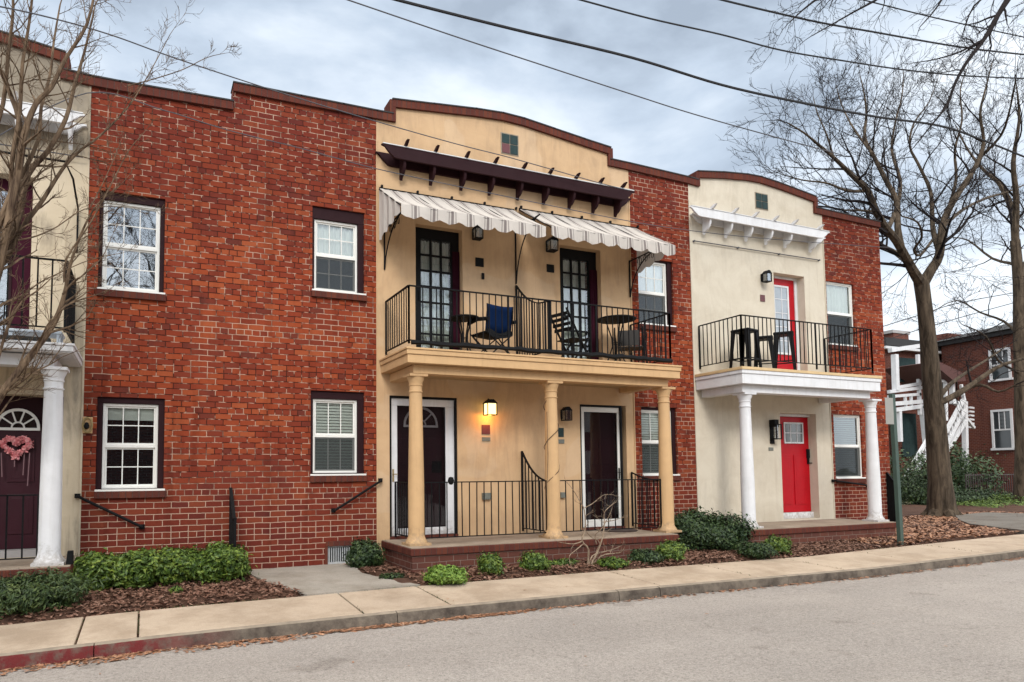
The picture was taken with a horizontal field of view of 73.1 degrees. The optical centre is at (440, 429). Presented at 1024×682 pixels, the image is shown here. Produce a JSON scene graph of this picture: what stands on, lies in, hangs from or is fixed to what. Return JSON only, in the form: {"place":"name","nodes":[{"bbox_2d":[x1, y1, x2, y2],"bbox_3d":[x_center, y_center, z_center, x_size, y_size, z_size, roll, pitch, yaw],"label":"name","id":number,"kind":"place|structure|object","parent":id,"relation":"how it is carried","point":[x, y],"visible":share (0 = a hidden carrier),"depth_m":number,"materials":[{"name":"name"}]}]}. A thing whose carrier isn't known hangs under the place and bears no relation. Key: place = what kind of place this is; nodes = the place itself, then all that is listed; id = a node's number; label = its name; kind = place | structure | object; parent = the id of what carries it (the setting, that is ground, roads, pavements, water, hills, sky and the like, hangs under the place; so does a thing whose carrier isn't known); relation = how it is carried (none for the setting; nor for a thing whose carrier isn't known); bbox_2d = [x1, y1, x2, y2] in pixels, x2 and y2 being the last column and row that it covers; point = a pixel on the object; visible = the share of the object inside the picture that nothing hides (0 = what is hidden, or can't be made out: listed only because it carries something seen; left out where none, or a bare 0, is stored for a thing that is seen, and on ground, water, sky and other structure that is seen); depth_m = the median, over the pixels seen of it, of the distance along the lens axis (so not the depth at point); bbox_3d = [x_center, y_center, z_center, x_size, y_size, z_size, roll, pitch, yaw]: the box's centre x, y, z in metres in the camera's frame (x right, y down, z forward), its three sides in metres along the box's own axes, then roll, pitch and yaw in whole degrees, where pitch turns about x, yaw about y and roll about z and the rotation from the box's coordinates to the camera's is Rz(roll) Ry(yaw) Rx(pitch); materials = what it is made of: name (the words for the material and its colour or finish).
{"place":"outdoors","nodes":[
{"label":"outdoors","id":0,"kind":"place"},
{"bbox_2d":[0,334,50,341],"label":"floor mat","id":1,"kind":"object","parent":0,"point":[29,338],"visible":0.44,"depth_m":8.09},
{"bbox_2d":[8,328,64,342],"bbox_3d":[-4.978,-1.097,8.462,0.586,0.215,0.360,1,-4,-23],"label":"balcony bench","id":2,"kind":"object","parent":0,"point":[55,335],"visible":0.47,"depth_m":8.40,"materials":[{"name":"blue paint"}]},
{"bbox_2d":[249,563,419,595],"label":"path","id":3,"kind":"structure","parent":0,"point":[310,580],"depth_m":9.06,"materials":[{"name":"concrete"}]},
{"bbox_2d":[0,521,1017,624],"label":"mulch bed","id":4,"kind":"object","parent":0,"point":[19,619],"visible":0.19,"depth_m":8.81,"materials":[{"name":"brown plant"}]},
{"bbox_2d":[0,564,109,618],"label":"juniper","id":5,"kind":"object","parent":4,"relation":"on","point":[42,592],"visible":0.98,"depth_m":7.37,"materials":[{"name":"green plant"}]},
{"bbox_2d":[66,547,120,593],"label":"boxwood","id":6,"kind":"object","parent":4,"relation":"on","point":[86,562],"visible":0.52,"depth_m":8.38,"materials":[{"name":"green plant"}]},
{"bbox_2d":[0,0,241,414],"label":"crape myrtle","id":7,"kind":"object","parent":4,"relation":"on","point":[12,228],"visible":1,"depth_m":7.57,"materials":[{"name":"brown plant"}]},
{"bbox_2d":[100,544,170,589],"bbox_3d":[-3.871,1.736,8.738,0.874,0.528,0.947,0,-4,-11],"label":"boxwood","id":8,"kind":"object","parent":4,"relation":"on","point":[134,572],"visible":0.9,"depth_m":8.50,"materials":[{"name":"green plant"}]},
{"bbox_2d":[168,585,182,593],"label":"weeds","id":9,"kind":"object","parent":4,"relation":"on","point":[177,588],"visible":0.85,"depth_m":8.15,"materials":[{"name":"green plant"}]},
{"bbox_2d":[151,543,210,586],"bbox_3d":[-3.415,1.758,8.991,0.878,0.499,1.011,1,-4,-23],"label":"boxwood","id":10,"kind":"object","parent":4,"relation":"on","point":[180,564],"visible":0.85,"depth_m":8.73,"materials":[{"name":"green plant"}]},
{"bbox_2d":[196,539,258,584],"bbox_3d":[-2.917,1.740,9.157,0.931,0.576,0.941,1,-4,-23],"label":"boxwood","id":11,"kind":"object","parent":4,"relation":"on","point":[225,561],"visible":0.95,"depth_m":8.90,"materials":[{"name":"green plant"}]},
{"bbox_2d":[229,487,236,579],"bbox_3d":[-2.874,1.418,9.498,0.045,1.232,0.610,1,-4,-23],"label":"step railing","id":12,"kind":"object","parent":4,"relation":"on","point":[232,526],"visible":0.57,"depth_m":9.55,"materials":[{"name":"black metal"}]},
{"bbox_2d":[342,536,385,568],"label":"boxwood","id":13,"kind":"object","parent":4,"relation":"on","point":[368,552],"visible":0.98,"depth_m":10.02,"materials":[{"name":"green plant"}]},
{"bbox_2d":[379,572,405,578],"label":"weeds","id":14,"kind":"object","parent":4,"relation":"on","point":[391,575],"visible":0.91,"depth_m":9.13,"materials":[{"name":"green plant"}]},
{"bbox_2d":[421,563,471,585],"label":"boxwood","id":15,"kind":"object","parent":4,"relation":"on","point":[441,574],"visible":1,"depth_m":8.70,"materials":[{"name":"green plant"}]},
{"bbox_2d":[475,551,506,575],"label":"boxwood","id":16,"kind":"object","parent":4,"relation":"on","point":[489,563],"visible":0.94,"depth_m":9.35,"materials":[{"name":"green plant"}]},
{"bbox_2d":[517,549,551,571],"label":"boxwood","id":17,"kind":"object","parent":4,"relation":"on","point":[532,561],"visible":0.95,"depth_m":9.63,"materials":[{"name":"green plant"}]},
{"bbox_2d":[547,558,579,566],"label":"weeds","id":18,"kind":"object","parent":4,"relation":"on","point":[564,561],"visible":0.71,"depth_m":10.15,"materials":[{"name":"green plant"}]},
{"bbox_2d":[553,482,627,568],"bbox_3d":[2.263,1.379,10.251,1.580,1.403,0.618,1,-4,-23],"label":"bare bush","id":19,"kind":"object","parent":4,"relation":"on","point":[598,548],"visible":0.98,"depth_m":10.23,"materials":[{"name":"brown plant"}]},
{"bbox_2d":[594,556,631,568],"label":"boxwood","id":20,"kind":"object","parent":4,"relation":"on","point":[613,562],"visible":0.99,"depth_m":10.07,"materials":[{"name":"green plant"}]},
{"bbox_2d":[625,546,663,564],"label":"boxwood","id":21,"kind":"object","parent":4,"relation":"on","point":[647,555],"visible":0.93,"depth_m":10.43,"materials":[{"name":"green plant"}]},
{"bbox_2d":[654,538,688,560],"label":"boxwood","id":22,"kind":"object","parent":4,"relation":"on","point":[674,550],"visible":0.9,"depth_m":10.70,"materials":[{"name":"green plant"}]},
{"bbox_2d":[657,506,723,550],"bbox_3d":[4.447,1.740,12.222,1.170,0.882,1.012,2,-4,-34],"label":"shrub","id":23,"kind":"object","parent":4,"relation":"on","point":[688,522],"visible":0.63,"depth_m":11.91,"materials":[{"name":"green plant"}]},
{"bbox_2d":[688,510,757,551],"bbox_3d":[4.989,1.789,12.153,1.665,0.774,1.198,1,-4,-23],"label":"shrub","id":24,"kind":"object","parent":4,"relation":"on","point":[724,536],"visible":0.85,"depth_m":11.86,"materials":[{"name":"green plant"}]},
{"bbox_2d":[735,540,779,558],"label":"shrub","id":25,"kind":"object","parent":4,"relation":"on","point":[756,550],"visible":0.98,"depth_m":11.05,"materials":[{"name":"green plant"}]},
{"bbox_2d":[760,534,792,554],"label":"boxwood","id":26,"kind":"object","parent":4,"relation":"on","point":[779,544],"visible":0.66,"depth_m":11.53,"materials":[{"name":"green plant"}]},
{"bbox_2d":[886,472,895,521],"bbox_3d":[10.067,1.617,15.278,0.045,1.354,0.200,1,-4,-23],"label":"step railing","id":27,"kind":"object","parent":4,"relation":"on","point":[890,499],"visible":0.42,"depth_m":15.30,"materials":[{"name":"black metal"}]},
{"bbox_2d":[885,394,903,545],"bbox_3d":[8.287,0.764,12.562,0.385,2.881,0.100,1,-4,-23],"label":"sign post","id":28,"kind":"object","parent":4,"relation":"on","point":[890,410],"visible":0.91,"depth_m":12.58,"materials":[{"name":"green metal"}]},
{"bbox_2d":[844,511,1023,544],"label":"leaf litter","id":29,"kind":"object","parent":4,"relation":"on","point":[969,532],"visible":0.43,"depth_m":14.21,"materials":[{"name":"brown plant"}]},
{"bbox_2d":[0,558,1023,681],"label":"road","id":30,"kind":"structure","parent":0,"point":[925,622],"depth_m":6.22,"materials":[{"name":"grey asphalt"}]},
{"bbox_2d":[0,549,1023,669],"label":"kerb","id":31,"kind":"structure","parent":30,"relation":"on","point":[35,657],"depth_m":7.51,"materials":[{"name":"concrete"}]},
{"bbox_2d":[0,557,1023,674],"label":"gutter leaves","id":32,"kind":"object","parent":30,"relation":"on","point":[282,638],"visible":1,"depth_m":6.79,"materials":[{"name":"brown plant"}]},
{"bbox_2d":[0,534,1023,652],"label":"sidewalk","id":33,"kind":"structure","parent":0,"point":[49,633],"depth_m":8.12,"materials":[{"name":"concrete"}]},
{"bbox_2d":[75,615,139,644],"bbox_3d":[18.136,2.289,15.981,74.000,0.400,1.060,1,-4,-23],"label":"sidewalk base","id":34,"kind":"object","parent":33,"relation":"in","point":[137,628],"depth_m":6.82,"materials":[{"name":"grey concrete"}]},
{"bbox_2d":[7,541,965,639],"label":"joint weeds","id":35,"kind":"object","parent":33,"relation":"on","point":[432,584],"visible":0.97,"depth_m":7.97,"materials":[{"name":"green plant"}]},
{"bbox_2d":[0,0,1023,340],"label":"sky","id":36,"kind":"structure","parent":0,"point":[344,51],"materials":[{"name":"grey"}]},
{"bbox_2d":[347,0,841,154],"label":"overhead wire","id":37,"kind":"object","parent":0,"point":[580,77],"visible":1,"depth_m":8.70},
{"bbox_2d":[393,0,1023,157],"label":"overhead wire","id":38,"kind":"object","parent":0,"point":[631,57],"visible":0.99,"depth_m":9.37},
{"bbox_2d":[579,0,1023,78],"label":"overhead wire","id":39,"kind":"object","parent":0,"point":[597,4],"visible":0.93,"depth_m":10.19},
{"bbox_2d":[720,0,1023,54],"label":"overhead wire","id":40,"kind":"object","parent":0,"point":[778,13],"visible":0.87,"depth_m":10.99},
{"bbox_2d":[745,0,1023,175],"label":"bare tree","id":41,"kind":"object","parent":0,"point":[992,25],"visible":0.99,"depth_m":11.13,"materials":[{"name":"brown plant"}]},
{"bbox_2d":[864,0,1023,37],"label":"overhead wire","id":42,"kind":"object","parent":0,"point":[940,18],"visible":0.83,"depth_m":11.83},
{"bbox_2d":[902,501,1023,532],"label":"planting ground","id":43,"kind":"structure","parent":0,"point":[909,510],"depth_m":20.72,"materials":[{"name":"brown soil"}]},
{"bbox_2d":[715,7,1023,517],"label":"bare tree","id":44,"kind":"object","parent":43,"relation":"on","point":[941,499],"visible":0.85,"depth_m":18.26,"materials":[{"name":"brown plant"}]},
{"bbox_2d":[892,38,1023,503],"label":"bare tree","id":45,"kind":"object","parent":43,"relation":"on","point":[1015,217],"visible":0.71,"depth_m":23.95,"materials":[{"name":"brown plant"}]},
{"bbox_2d":[956,498,1019,507],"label":"shrub","id":46,"kind":"object","parent":43,"relation":"on","point":[987,503],"visible":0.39,"depth_m":22.23,"materials":[{"name":"green plant"}]},
{"bbox_2d":[964,494,1023,504],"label":"shrub","id":47,"kind":"object","parent":43,"relation":"on","point":[1001,498],"visible":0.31,"depth_m":23.57,"materials":[{"name":"green plant"}]},
{"bbox_2d":[956,512,1023,533],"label":"driveway","id":48,"kind":"structure","parent":0,"point":[1014,522],"depth_m":16.15,"materials":[{"name":"concrete"}]},
{"bbox_3d":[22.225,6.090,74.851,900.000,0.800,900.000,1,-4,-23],"label":"ground","id":49,"kind":"structure","parent":0,"visible":0},
{"bbox_2d":[0,30,233,596],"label":"row house","id":50,"kind":"structure","parent":49,"relation":"on","point":[124,425],"depth_m":9.47,"materials":[{"name":"brick"}]},
{"bbox_2d":[0,178,32,334],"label":"balcony door","id":51,"kind":"structure","parent":50,"relation":"in","point":[13,284],"depth_m":9.12,"materials":[{"name":"brown paint"}]},
{"bbox_2d":[0,396,63,557],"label":"front door","id":52,"kind":"structure","parent":50,"relation":"in","point":[24,417],"depth_m":9.01,"materials":[{"name":"paint"}]},
{"bbox_2d":[0,435,33,485],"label":"heart wreath","id":53,"kind":"object","parent":52,"relation":"attached to","point":[16,442],"visible":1,"depth_m":8.94,"materials":[{"name":"pink plant"}]},
{"bbox_2d":[66,550,73,564],"bbox_3d":[-4.389,1.512,8.132,0.079,0.160,0.080,1,-4,-23],"label":"landscape light","id":54,"kind":"object","parent":50,"relation":"on","point":[70,558],"visible":1,"depth_m":8.10,"materials":[{"name":"black metal"}]},
{"bbox_2d":[94,397,165,498],"bbox_3d":[-4.234,0.243,9.412,0.885,1.368,0.215,1,-4,-23],"label":"window","id":55,"kind":"structure","parent":50,"relation":"in","point":[108,408],"depth_m":9.43,"materials":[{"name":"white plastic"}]},
{"bbox_2d":[96,191,165,301],"bbox_3d":[-4.279,-2.542,9.555,0.873,1.474,0.183,1,-4,-23],"label":"window","id":56,"kind":"structure","parent":50,"relation":"in","point":[158,294],"depth_m":9.58,"materials":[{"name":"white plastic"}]},
{"bbox_2d":[0,92,889,247],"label":"overhead wire","id":57,"kind":"object","parent":50,"relation":"attached to","point":[412,176],"visible":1,"depth_m":10.75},
{"bbox_2d":[228,81,697,571],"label":"row house","id":58,"kind":"structure","parent":49,"relation":"on","point":[370,399],"depth_m":11.05,"materials":[{"name":"brick"}]},
{"bbox_2d":[0,6,628,190],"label":"overhead wire","id":59,"kind":"object","parent":58,"relation":"attached to","point":[288,94],"visible":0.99,"depth_m":9.51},
{"bbox_2d":[310,390,366,481],"bbox_3d":[-1.576,0.099,10.553,0.883,1.387,0.198,1,-4,-23],"label":"window","id":60,"kind":"structure","parent":58,"relation":"in","point":[333,455],"depth_m":10.58,"materials":[{"name":"white plastic"}]},
{"bbox_2d":[311,206,366,301],"bbox_3d":[-1.595,-2.736,10.743,0.869,1.430,0.225,1,-4,-23],"label":"window","id":61,"kind":"structure","parent":58,"relation":"in","point":[337,235],"depth_m":10.76,"materials":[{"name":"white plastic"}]},
{"bbox_2d":[389,395,458,539],"bbox_3d":[-0.294,0.602,11.126,1.177,2.272,0.233,1,-4,-23],"label":"door","id":62,"kind":"structure","parent":58,"relation":"in","point":[439,414],"depth_m":11.23,"materials":[{"name":"paint"}]},
{"bbox_2d":[416,227,459,349],"bbox_3d":[-0.081,-2.271,11.495,0.842,2.180,0.173,1,-4,-23],"label":"balcony door","id":63,"kind":"structure","parent":58,"relation":"in","point":[432,258],"depth_m":11.53,"materials":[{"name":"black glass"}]},
{"bbox_2d":[449,314,478,350],"bbox_3d":[0.385,-1.450,10.897,0.480,0.682,0.480,1,-4,-23],"label":"bistro table","id":64,"kind":"object","parent":58,"relation":"on","point":[460,318],"visible":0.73,"depth_m":10.86,"materials":[{"name":"black metal"}]},
{"bbox_2d":[468,303,516,353],"bbox_3d":[0.843,-1.540,11.000,0.690,0.850,0.510,2,-4,-31],"label":"camping chair","id":65,"kind":"object","parent":58,"relation":"on","point":[492,324],"visible":0.77,"depth_m":10.83,"materials":[{"name":"blue fabric"}]},
{"bbox_2d":[543,400,559,514],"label":"bare vine","id":66,"kind":"object","parent":58,"relation":"attached to","point":[544,448],"visible":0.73,"depth_m":10.83,"materials":[{"name":"brown plant"}]},
{"bbox_2d":[552,307,589,358],"bbox_3d":[2.187,-1.539,11.552,0.618,0.914,0.436,2,-4,-37],"label":"folding chair","id":67,"kind":"object","parent":58,"relation":"on","point":[582,340],"visible":0.57,"depth_m":11.45,"materials":[{"name":"black metal"}]},
{"bbox_2d":[559,248,598,359],"bbox_3d":[2.484,-2.223,12.594,0.886,2.180,0.173,1,-4,-23],"label":"balcony door","id":68,"kind":"structure","parent":58,"relation":"in","point":[572,274],"depth_m":12.65,"materials":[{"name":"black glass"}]},
{"bbox_2d":[580,404,624,529],"bbox_3d":[2.897,0.675,12.492,0.936,2.248,0.233,1,-4,-23],"label":"door","id":69,"kind":"structure","parent":58,"relation":"in","point":[597,424],"depth_m":12.57,"materials":[{"name":"paint"}]},
{"bbox_2d":[597,314,635,361],"bbox_3d":[3.094,-1.506,12.010,0.680,0.892,0.680,1,-4,-23],"label":"bistro table","id":70,"kind":"object","parent":58,"relation":"on","point":[620,319],"visible":0.7,"depth_m":11.97,"materials":[{"name":"black metal"}]},
{"bbox_2d":[601,528,637,531],"bbox_3d":[3.117,1.754,12.028,0.680,0.020,0.680,1,-4,-23],"label":"doormat","id":71,"kind":"object","parent":58,"relation":"on","point":[626,530],"visible":0.64,"depth_m":11.82,"materials":[{"name":"black rubber"}]},
{"bbox_2d":[614,326,647,362],"bbox_3d":[3.413,-1.480,12.331,0.567,0.866,0.627,-1,-4,12],"label":"sling chair","id":72,"kind":"object","parent":58,"relation":"on","point":[631,338],"visible":0.72,"depth_m":12.54,"materials":[{"name":"grey fabric"}]},
{"bbox_2d":[638,261,676,331],"bbox_3d":[4.116,-2.580,13.186,0.875,1.381,0.225,1,-4,-23],"label":"window","id":73,"kind":"structure","parent":58,"relation":"in","point":[654,282],"depth_m":13.26,"materials":[{"name":"white plastic"}]},
{"bbox_2d":[641,407,680,480],"bbox_3d":[4.134,0.266,12.995,0.877,1.383,0.198,1,-4,-23],"label":"window","id":74,"kind":"structure","parent":58,"relation":"in","point":[650,452],"depth_m":13.00,"materials":[{"name":"white plastic"}]},
{"bbox_2d":[688,170,895,544],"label":"row house","id":75,"kind":"structure","parent":49,"relation":"on","point":[800,454],"depth_m":14.13,"materials":[{"name":"white paint"}]},
{"bbox_2d":[729,327,761,367],"bbox_3d":[5.827,-1.510,13.108,0.429,0.814,0.429,2,-4,-35],"label":"bar stool","id":76,"kind":"object","parent":75,"relation":"on","point":[748,361],"visible":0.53,"depth_m":13.08,"materials":[{"name":"black metal"}]},
{"bbox_2d":[754,335,774,367],"bbox_3d":[6.284,-1.449,13.300,0.383,0.710,0.383,-2,-4,27],"label":"bar stool","id":77,"kind":"object","parent":75,"relation":"on","point":[756,364],"visible":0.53,"depth_m":13.13,"materials":[{"name":"black metal"}]},
{"bbox_2d":[773,331,796,369],"bbox_3d":[6.779,-1.501,13.517,0.418,0.833,0.418,-2,-4,29],"label":"bar stool","id":78,"kind":"object","parent":75,"relation":"on","point":[790,342],"visible":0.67,"depth_m":13.42,"materials":[{"name":"black metal"}]},
{"bbox_2d":[773,275,799,369],"bbox_3d":[7.329,-2.175,14.717,0.906,2.235,0.110,1,-4,-23],"label":"balcony door","id":79,"kind":"structure","parent":75,"relation":"in","point":[785,289],"depth_m":14.74,"materials":[{"name":"red paint"}]},
{"bbox_2d":[780,414,813,518],"bbox_3d":[7.500,0.765,14.584,1.157,2.205,0.155,1,-4,-22],"label":"front door","id":80,"kind":"structure","parent":75,"relation":"in","point":[795,451],"depth_m":14.58,"materials":[{"name":"red paint"}]},
{"bbox_2d":[826,281,858,350],"bbox_3d":[8.845,-2.510,15.197,0.912,1.511,0.195,1,-4,-23],"label":"window","id":81,"kind":"structure","parent":75,"relation":"in","point":[839,296],"depth_m":15.26,"materials":[{"name":"white plastic"}]},
{"bbox_2d":[833,415,866,482],"bbox_3d":[8.927,0.414,15.029,0.933,1.486,0.168,1,-4,-23],"label":"window","id":82,"kind":"structure","parent":75,"relation":"in","point":[848,466],"depth_m":15.07,"materials":[{"name":"white plastic"}]},
{"bbox_2d":[889,449,926,499],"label":"shrub","id":83,"kind":"object","parent":49,"relation":"on","point":[914,462],"visible":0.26,"depth_m":30.24,"materials":[{"name":"green plant"}]},
{"bbox_2d":[890,462,964,504],"bbox_3d":[16.562,1.977,23.633,3.162,1.737,2.139,0,-4,-9],"label":"shrub","id":84,"kind":"object","parent":49,"relation":"on","point":[912,489],"visible":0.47,"depth_m":23.28,"materials":[{"name":"green plant"}]},
{"bbox_2d":[884,322,1014,495],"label":"house","id":85,"kind":"structure","parent":49,"relation":"on","point":[990,428],"depth_m":35.45,"materials":[{"name":"brick"}]},
{"bbox_2d":[883,293,1011,326],"bbox_3d":[19.400,-4.561,25.263,9.628,2.316,0.027,1,-4,-23],"label":"overhead wire","id":86,"kind":"object","parent":85,"relation":"attached to","point":[951,304],"visible":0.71,"depth_m":24.98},
{"bbox_2d":[884,303,1011,340],"bbox_3d":[19.373,-4.167,25.226,9.633,2.520,0.027,1,-4,-23],"label":"overhead wire","id":87,"kind":"object","parent":85,"relation":"attached to","point":[949,320],"visible":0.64,"depth_m":24.88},
{"bbox_2d":[988,347,1012,381],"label":"window","id":88,"kind":"structure","parent":85,"relation":"in","point":[1007,376],"depth_m":35.31,"materials":[{"name":"white paint"}]},
{"bbox_2d":[990,408,1013,449],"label":"window","id":89,"kind":"structure","parent":85,"relation":"in","point":[1002,427],"depth_m":35.23,"materials":[{"name":"white paint"}]},
{"bbox_2d":[949,437,978,496],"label":"shrub","id":90,"kind":"object","parent":49,"relation":"on","point":[953,466],"visible":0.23,"depth_m":28.99,"materials":[{"name":"green plant"}]},
{"bbox_2d":[951,444,1009,495],"bbox_3d":[22.132,1.813,28.144,2.148,2.518,2.153,-1,-4,11],"label":"shrub","id":91,"kind":"object","parent":49,"relation":"on","point":[973,471],"visible":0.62,"depth_m":27.95,"materials":[{"name":"green plant"}]},
{"bbox_2d":[954,484,1012,502],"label":"shrub","id":92,"kind":"object","parent":49,"relation":"on","point":[966,495],"visible":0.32,"depth_m":25.11,"materials":[{"name":"green plant"}]},
{"bbox_2d":[965,473,1013,494],"bbox_3d":[23.788,2.414,28.442,6.420,1.234,0.040,1,-4,-23],"label":"iron fence","id":93,"kind":"object","parent":49,"relation":"on","point":[1004,474],"visible":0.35,"depth_m":27.79,"materials":[{"name":"brown metal"}]}
]}

